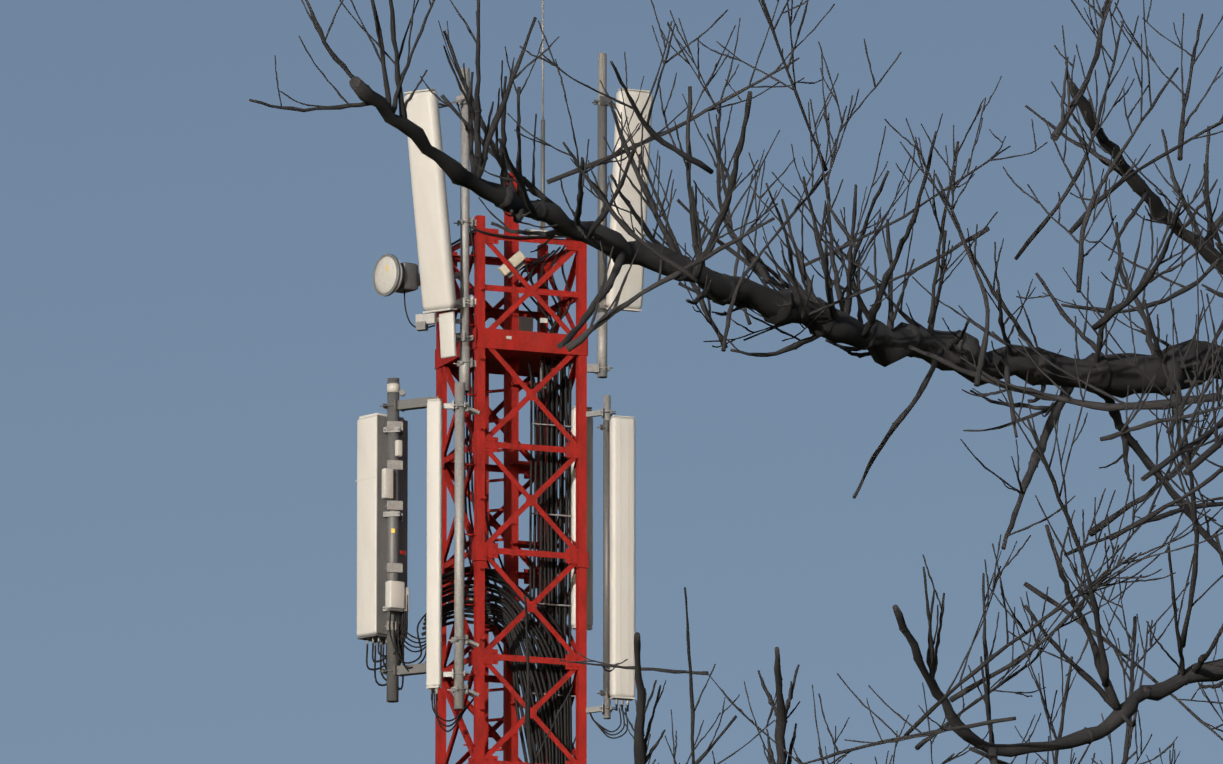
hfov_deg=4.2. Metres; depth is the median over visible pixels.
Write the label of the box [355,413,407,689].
antenna
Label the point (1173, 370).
tree
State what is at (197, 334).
sky
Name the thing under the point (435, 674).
slim antenna
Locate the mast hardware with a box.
[463,173,574,745]
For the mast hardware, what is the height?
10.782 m
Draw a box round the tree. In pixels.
[249,0,1222,763]
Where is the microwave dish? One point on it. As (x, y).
(392, 274)
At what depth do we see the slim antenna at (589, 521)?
162.59 m
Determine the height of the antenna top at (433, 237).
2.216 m
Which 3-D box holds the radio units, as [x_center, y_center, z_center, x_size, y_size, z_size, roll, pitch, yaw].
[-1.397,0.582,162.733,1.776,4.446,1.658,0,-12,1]
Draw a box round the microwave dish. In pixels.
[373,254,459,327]
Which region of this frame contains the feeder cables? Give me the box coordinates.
[400,225,627,763]
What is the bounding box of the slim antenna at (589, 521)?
[571,406,592,629]
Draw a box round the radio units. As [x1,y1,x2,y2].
[382,229,557,671]
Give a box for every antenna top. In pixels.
[404,89,475,312]
[592,88,652,311]
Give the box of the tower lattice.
[435,177,588,763]
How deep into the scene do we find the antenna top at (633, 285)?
162.66 m
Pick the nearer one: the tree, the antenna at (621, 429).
the tree
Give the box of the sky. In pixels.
[0,0,1222,763]
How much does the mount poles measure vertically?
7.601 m
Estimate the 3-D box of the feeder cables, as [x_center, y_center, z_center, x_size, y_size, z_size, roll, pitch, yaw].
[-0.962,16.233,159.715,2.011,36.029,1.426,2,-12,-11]
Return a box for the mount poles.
[379,0,615,718]
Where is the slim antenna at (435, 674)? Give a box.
[426,398,469,699]
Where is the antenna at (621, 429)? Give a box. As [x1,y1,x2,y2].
[597,415,634,711]
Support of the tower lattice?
on the tower foundation

